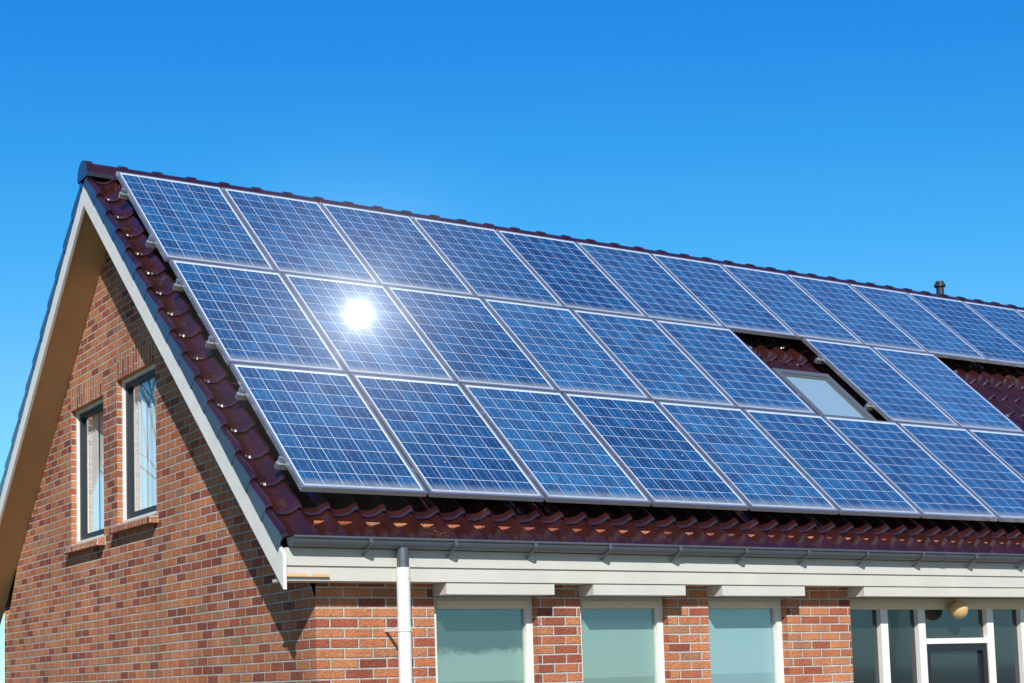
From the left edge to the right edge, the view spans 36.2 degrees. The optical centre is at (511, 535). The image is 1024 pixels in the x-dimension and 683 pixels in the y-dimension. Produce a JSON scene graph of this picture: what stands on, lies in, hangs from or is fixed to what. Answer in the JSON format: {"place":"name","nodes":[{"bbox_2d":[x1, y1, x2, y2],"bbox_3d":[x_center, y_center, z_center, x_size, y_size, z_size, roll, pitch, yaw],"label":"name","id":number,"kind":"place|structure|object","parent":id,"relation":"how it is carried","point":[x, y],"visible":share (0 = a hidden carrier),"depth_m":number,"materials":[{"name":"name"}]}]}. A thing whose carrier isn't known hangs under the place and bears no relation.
{"place":"outdoors","nodes":[
{"label":"outdoors","id":0,"kind":"place"},
{"bbox_2d":[0,0,1023,682],"label":"sky","id":1,"kind":"structure","parent":0,"point":[878,142],"materials":[{"name":"blue"}]},
{"label":"ground","id":2,"kind":"structure","parent":0,"visible":0},
{"bbox_2d":[86,500,314,595],"bbox_3d":[4.455,0.318,19.474,18.150,5.772,7.001,2,-6,-33],"label":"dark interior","id":3,"kind":"object","parent":2,"relation":"on","point":[313,586],"depth_m":11.97,"materials":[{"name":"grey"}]},
{"bbox_2d":[5,250,1022,682],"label":"house walls","id":4,"kind":"structure","parent":2,"relation":"on","point":[185,590],"depth_m":13.26,"materials":[{"name":"brick"}]},
{"bbox_2d":[76,398,103,543],"bbox_3d":[-4.058,-0.611,15.303,0.078,1.350,1.000,2,-6,-33],"label":"gable window","id":5,"kind":"structure","parent":4,"relation":"in","point":[82,416],"depth_m":15.66,"materials":[{"name":"white plastic"}]},
{"bbox_2d":[86,411,103,532],"bbox_3d":[-3.976,-0.608,15.356,0.067,1.550,1.100,2,-6,-33],"label":"window pane","id":6,"kind":"structure","parent":4,"relation":"attached to","point":[95,469],"depth_m":15.58,"materials":[{"name":"glass"}]},
{"bbox_2d":[62,513,157,554],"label":"window sills","id":7,"kind":"structure","parent":4,"relation":"attached to","point":[119,529],"depth_m":14.33,"materials":[{"name":"brick"}]},
{"bbox_2d":[71,337,154,410],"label":"brick lintels","id":8,"kind":"object","parent":4,"relation":"attached to","point":[138,356],"visible":0.9,"depth_m":14.50,"materials":[{"name":"brick"}]},
{"bbox_2d":[122,364,156,522],"bbox_3d":[-3.306,-0.811,14.144,0.078,1.350,1.030,2,-6,-33],"label":"gable window","id":9,"kind":"structure","parent":4,"relation":"in","point":[130,383],"depth_m":14.51,"materials":[{"name":"white plastic"}]},
{"bbox_2d":[133,377,156,511],"bbox_3d":[-3.224,-0.808,14.197,0.067,1.550,1.130,2,-6,-33],"label":"window pane","id":10,"kind":"structure","parent":4,"relation":"attached to","point":[144,446],"depth_m":14.43,"materials":[{"name":"glass"}]},
{"bbox_2d":[385,547,412,682],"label":"downpipe","id":11,"kind":"object","parent":4,"relation":"attached to","point":[404,629],"visible":1,"depth_m":10.92,"materials":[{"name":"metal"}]},
{"bbox_2d":[434,596,533,682],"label":"front window","id":12,"kind":"structure","parent":4,"relation":"attached to","point":[483,639],"depth_m":11.77,"materials":[{"name":"glass"}]},
{"bbox_2d":[4,212,1023,612],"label":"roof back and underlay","id":13,"kind":"structure","parent":4,"relation":"attached to","point":[284,540],"depth_m":14.18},
{"bbox_2d":[0,188,106,624],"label":"roof soffit","id":14,"kind":"object","parent":13,"relation":"attached to","point":[82,263],"visible":0.95,"depth_m":15.75,"materials":[{"name":"wood"},{"name":"brown paint"}]},
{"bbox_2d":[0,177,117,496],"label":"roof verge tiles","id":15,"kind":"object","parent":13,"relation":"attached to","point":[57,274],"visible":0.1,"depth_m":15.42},
{"bbox_2d":[83,186,329,588],"bbox_3d":[-2.594,-1.447,12.579,0.348,4.045,4.236,2,-6,-33],"label":"barge board","id":16,"kind":"object","parent":13,"relation":"attached to","point":[276,560],"visible":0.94,"depth_m":11.90,"materials":[{"name":"white paint"}]},
{"bbox_2d":[77,160,1023,309],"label":"ridge tiles","id":17,"kind":"object","parent":13,"relation":"attached to","point":[89,168],"visible":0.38,"depth_m":16.57,"materials":[{"name":"black tile"}]},
{"bbox_2d":[81,175,1023,553],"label":"roof tiles","id":18,"kind":"object","parent":13,"relation":"on","point":[287,509],"visible":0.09,"depth_m":12.61,"materials":[{"name":"brown tile"}]},
{"bbox_2d":[118,188,1008,469],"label":"mounting brackets","id":19,"kind":"object","parent":13,"relation":"on","point":[240,394],"visible":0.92,"depth_m":12.88,"materials":[{"name":"silver metal"}]},
{"bbox_2d":[116,171,1023,522],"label":"solar panels","id":20,"kind":"object","parent":19,"relation":"attached to","point":[364,351],"visible":1,"depth_m":14.29,"materials":[{"name":"glass"},{"name":"silicon"},{"name":"aluminium"}]},
{"bbox_2d":[771,368,875,419],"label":"roof window","id":21,"kind":"structure","parent":13,"relation":"in","point":[822,394],"depth_m":16.04,"materials":[{"name":"glass"}]},
{"bbox_2d":[934,281,945,293],"bbox_3d":[5.689,-3.133,20.826,0.146,0.470,0.150,2,-6,-33],"label":"flue pipe","id":22,"kind":"object","parent":13,"relation":"on","point":[939,286],"visible":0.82,"depth_m":20.80,"materials":[{"name":"grey metal"}]},
{"bbox_2d":[580,597,664,682],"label":"front window","id":23,"kind":"structure","parent":4,"relation":"attached to","point":[622,640],"depth_m":12.47,"materials":[{"name":"glass"}]},
{"bbox_2d":[432,583,1023,598],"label":"window lintels","id":24,"kind":"structure","parent":4,"relation":"attached to","point":[546,589],"depth_m":12.69,"materials":[{"name":"paint"}]},
{"bbox_2d":[272,547,1023,587],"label":"eave fascia","id":25,"kind":"structure","parent":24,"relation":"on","point":[380,566],"depth_m":12.15,"materials":[{"name":"paint"}]},
{"bbox_2d":[287,535,1023,568],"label":"zinc gutter","id":26,"kind":"object","parent":25,"relation":"attached to","point":[452,545],"visible":1,"depth_m":12.02,"materials":[{"name":"grey metal"}]},
{"bbox_2d":[949,598,967,618],"bbox_3d":[4.102,0.676,14.415,0.176,0.191,0.176,2,-6,-33],"label":"porch lamp","id":27,"kind":"object","parent":24,"relation":"hanging from","point":[958,608],"visible":1,"depth_m":14.36,"materials":[{"name":"brown glass"}]},
{"bbox_2d":[708,597,783,682],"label":"front window","id":28,"kind":"structure","parent":4,"relation":"attached to","point":[746,640],"depth_m":13.16,"materials":[{"name":"glass"}]},
{"bbox_2d":[850,598,1023,682],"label":"window","id":29,"kind":"structure","parent":4,"relation":"in","point":[910,640],"depth_m":14.42,"materials":[{"name":"glass"}]}
]}

